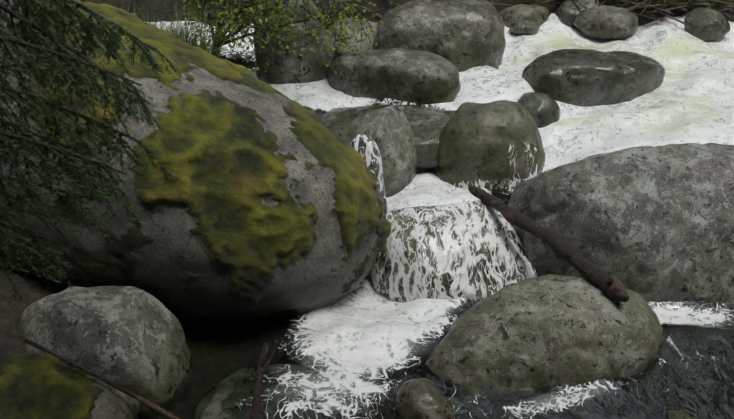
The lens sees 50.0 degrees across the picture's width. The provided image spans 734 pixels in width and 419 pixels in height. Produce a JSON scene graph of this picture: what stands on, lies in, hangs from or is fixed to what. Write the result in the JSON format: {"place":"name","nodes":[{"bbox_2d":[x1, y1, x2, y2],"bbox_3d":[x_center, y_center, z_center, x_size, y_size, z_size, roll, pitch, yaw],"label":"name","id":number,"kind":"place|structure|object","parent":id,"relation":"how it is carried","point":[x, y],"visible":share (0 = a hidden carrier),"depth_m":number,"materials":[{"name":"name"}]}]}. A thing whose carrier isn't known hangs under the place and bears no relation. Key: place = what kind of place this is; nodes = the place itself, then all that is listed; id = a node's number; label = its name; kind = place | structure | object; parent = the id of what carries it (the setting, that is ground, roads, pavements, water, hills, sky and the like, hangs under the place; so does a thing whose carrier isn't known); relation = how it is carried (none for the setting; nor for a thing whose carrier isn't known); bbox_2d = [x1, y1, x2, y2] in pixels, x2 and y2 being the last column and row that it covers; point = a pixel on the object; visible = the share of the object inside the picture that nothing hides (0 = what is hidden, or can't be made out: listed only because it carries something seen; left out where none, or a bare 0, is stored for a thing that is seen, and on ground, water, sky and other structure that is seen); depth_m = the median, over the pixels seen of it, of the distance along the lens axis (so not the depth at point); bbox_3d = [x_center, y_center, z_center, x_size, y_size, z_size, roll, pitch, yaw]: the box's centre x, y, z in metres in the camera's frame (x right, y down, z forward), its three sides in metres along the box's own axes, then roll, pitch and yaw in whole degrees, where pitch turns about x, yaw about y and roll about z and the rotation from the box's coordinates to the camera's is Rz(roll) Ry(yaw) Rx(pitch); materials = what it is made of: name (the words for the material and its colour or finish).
{"place":"outdoors","nodes":[
{"label":"outdoors","id":0,"kind":"place"},
{"bbox_2d":[0,0,733,418],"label":"ground","id":1,"kind":"structure","parent":0,"point":[30,288],"depth_m":9.86,"materials":[{"name":"brown soil"}]},
{"bbox_2d":[0,351,141,418],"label":"corner boulder","id":2,"kind":"object","parent":1,"relation":"on","point":[37,386],"visible":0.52,"depth_m":4.43,"materials":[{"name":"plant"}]},
{"bbox_2d":[24,339,179,418],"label":"stick","id":3,"kind":"object","parent":2,"relation":"on","point":[152,406],"visible":1,"depth_m":4.47,"materials":[{"name":"brown wood"}]},
{"bbox_2d":[0,0,177,307],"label":"spruce","id":4,"kind":"object","parent":1,"relation":"on","point":[31,154],"depth_m":2.85,"materials":[{"name":"green plant"}]},
{"bbox_2d":[18,286,190,409],"bbox_3d":[-1.679,0.987,4.984,1.098,1.044,0.735,-1,27,-2],"label":"boulder","id":5,"kind":"object","parent":1,"relation":"on","point":[128,335],"visible":0.6,"depth_m":4.70,"materials":[{"name":"stone"}]},
{"bbox_2d":[0,0,391,321],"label":"boulder","id":6,"kind":"object","parent":1,"relation":"on","point":[267,201],"visible":0.73,"depth_m":4.99,"materials":[{"name":"stone"}]},
{"bbox_2d":[164,0,411,73],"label":"shrub","id":7,"kind":"object","parent":1,"relation":"on","point":[291,12],"depth_m":7.80,"materials":[{"name":"green plant"}]},
{"bbox_2d":[253,0,334,83],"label":"boulder","id":8,"kind":"object","parent":1,"relation":"on","point":[288,69],"visible":0.44,"depth_m":8.29,"materials":[{"name":"stone"}]},
{"bbox_2d":[329,18,376,60],"bbox_3d":[0.002,-1.807,9.173,0.979,0.839,0.862,-1,27,-2],"label":"boulder","id":9,"kind":"object","parent":1,"relation":"on","point":[359,46],"visible":0.21,"depth_m":8.81,"materials":[{"name":"stone"}]},
{"bbox_2d":[349,134,387,212],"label":"waterfall","id":10,"kind":"structure","parent":1,"relation":"on","point":[366,147],"depth_m":6.19,"materials":[{"name":"liquid"}]},
{"bbox_2d":[351,106,416,197],"bbox_3d":[0.139,-0.420,7.488,0.690,1.116,0.572,-1,27,-2],"label":"boulder","id":11,"kind":"object","parent":1,"relation":"on","point":[388,130],"visible":0.42,"depth_m":7.25,"materials":[{"name":"stone"}]},
{"bbox_2d":[318,104,455,168],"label":"ledge slab","id":12,"kind":"structure","parent":1,"relation":"on","point":[427,124],"depth_m":7.71,"materials":[{"name":"stone"}]},
{"bbox_2d":[327,48,460,104],"bbox_3d":[0.292,-1.340,8.424,1.457,0.764,0.600,9,28,17],"label":"long boulder","id":13,"kind":"object","parent":1,"relation":"on","point":[415,76],"visible":0.65,"depth_m":8.12,"materials":[{"name":"stone"}]},
{"bbox_2d":[98,0,733,57],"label":"grass tufts","id":14,"kind":"object","parent":1,"relation":"on","point":[184,35],"visible":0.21,"depth_m":7.09,"materials":[{"name":"green plant"}]},
{"bbox_2d":[373,0,505,71],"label":"boulder","id":15,"kind":"object","parent":1,"relation":"on","point":[463,35],"visible":0.58,"depth_m":8.58,"materials":[{"name":"stone"}]},
{"bbox_2d":[370,201,537,302],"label":"waterfall","id":16,"kind":"structure","parent":1,"relation":"on","point":[470,250],"depth_m":5.87,"materials":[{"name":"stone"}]},
{"bbox_2d":[436,100,544,189],"bbox_3d":[1.167,-0.476,7.625,1.030,1.174,0.765,-1,27,-2],"label":"boulder","id":17,"kind":"object","parent":1,"relation":"on","point":[494,145],"visible":0.62,"depth_m":7.27,"materials":[{"name":"stone"}]},
{"bbox_2d":[499,4,550,27],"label":"rock","id":18,"kind":"object","parent":1,"relation":"on","point":[539,15],"visible":0.4,"depth_m":9.80,"materials":[{"name":"stone"}]},
{"bbox_2d":[329,0,733,25],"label":"dead branch pile","id":19,"kind":"object","parent":1,"relation":"on","point":[670,4],"visible":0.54,"depth_m":10.05,"materials":[{"name":"brown wood"}]},
{"bbox_2d":[517,92,560,127],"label":"boulder","id":20,"kind":"object","parent":1,"relation":"on","point":[543,109],"visible":0.4,"depth_m":7.94,"materials":[{"name":"stone"}]},
{"bbox_2d":[425,274,663,389],"bbox_3d":[1.195,0.870,5.342,1.666,0.770,1.076,-1,27,-2],"label":"boulder","id":21,"kind":"object","parent":1,"relation":"on","point":[543,330],"visible":0.81,"depth_m":4.96,"materials":[{"name":"stone"}]},
{"bbox_2d":[468,186,628,301],"bbox_3d":[1.293,0.181,5.724,0.247,0.185,1.770,-14,30,-25],"label":"drift log","id":22,"kind":"object","parent":21,"relation":"on","point":[612,287],"visible":0.98,"depth_m":5.51,"materials":[{"name":"brown wood"}]},
{"bbox_2d":[554,0,600,27],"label":"rock","id":23,"kind":"object","parent":1,"relation":"on","point":[566,12],"visible":0.35,"depth_m":9.91,"materials":[{"name":"stone"}]},
{"bbox_2d":[522,49,664,106],"bbox_3d":[2.443,-1.341,8.543,1.580,0.719,0.776,-4,27,-9],"label":"boulder","id":24,"kind":"object","parent":1,"relation":"on","point":[584,77],"visible":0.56,"depth_m":8.20,"materials":[{"name":"stone"}]},
{"bbox_2d":[507,143,733,301],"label":"boulder","id":25,"kind":"object","parent":1,"relation":"on","point":[651,223],"visible":0.6,"depth_m":5.75,"materials":[{"name":"stone"}]},
{"bbox_2d":[615,0,631,8],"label":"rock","id":26,"kind":"object","parent":1,"relation":"on","point":[627,7],"visible":0.06,"depth_m":10.12,"materials":[{"name":"stone"}]},
{"bbox_2d":[136,12,733,418],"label":"stream water","id":27,"kind":"structure","parent":0,"point":[364,349],"depth_m":5.42,"materials":[{"name":"white liquid"}]},
{"bbox_2d":[201,381,235,418],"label":"flat rock","id":28,"kind":"object","parent":27,"relation":"on","point":[213,410],"visible":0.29,"depth_m":4.72,"materials":[{"name":"stone"}]},
{"bbox_2d":[249,343,277,418],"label":"branch","id":29,"kind":"object","parent":27,"relation":"on","point":[256,407],"visible":1,"depth_m":3.87,"materials":[{"name":"brown wood"}]},
{"bbox_2d":[394,378,454,418],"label":"cobble","id":30,"kind":"object","parent":27,"relation":"in","point":[421,398],"visible":1,"depth_m":4.54,"materials":[{"name":"stone"}]},
{"bbox_2d":[465,385,482,395],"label":"pebble","id":31,"kind":"object","parent":27,"relation":"in","point":[474,391],"visible":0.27,"depth_m":4.85,"materials":[{"name":"stone"}]},
{"bbox_2d":[510,20,539,34],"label":"rock","id":32,"kind":"object","parent":27,"relation":"on","point":[520,27],"visible":0.98,"depth_m":9.65,"materials":[{"name":"stone"}]},
{"bbox_2d":[576,406,588,412],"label":"pebble","id":33,"kind":"object","parent":27,"relation":"on","point":[581,409],"visible":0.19,"depth_m":4.72,"materials":[{"name":"stone"}]},
{"bbox_2d":[573,5,638,40],"bbox_3d":[2.984,-2.326,9.836,0.803,0.415,0.645,-1,27,-2],"label":"rock","id":34,"kind":"object","parent":27,"relation":"on","point":[614,23],"visible":0.9,"depth_m":9.63,"materials":[{"name":"stone"}]},
{"bbox_2d":[668,410,693,418],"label":"pebble","id":35,"kind":"object","parent":27,"relation":"on","point":[675,414],"visible":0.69,"depth_m":4.65,"materials":[{"name":"stone"}]},
{"bbox_2d":[684,7,729,41],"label":"rock","id":36,"kind":"object","parent":27,"relation":"on","point":[706,24],"visible":0.9,"depth_m":9.58,"materials":[{"name":"stone"}]}
]}

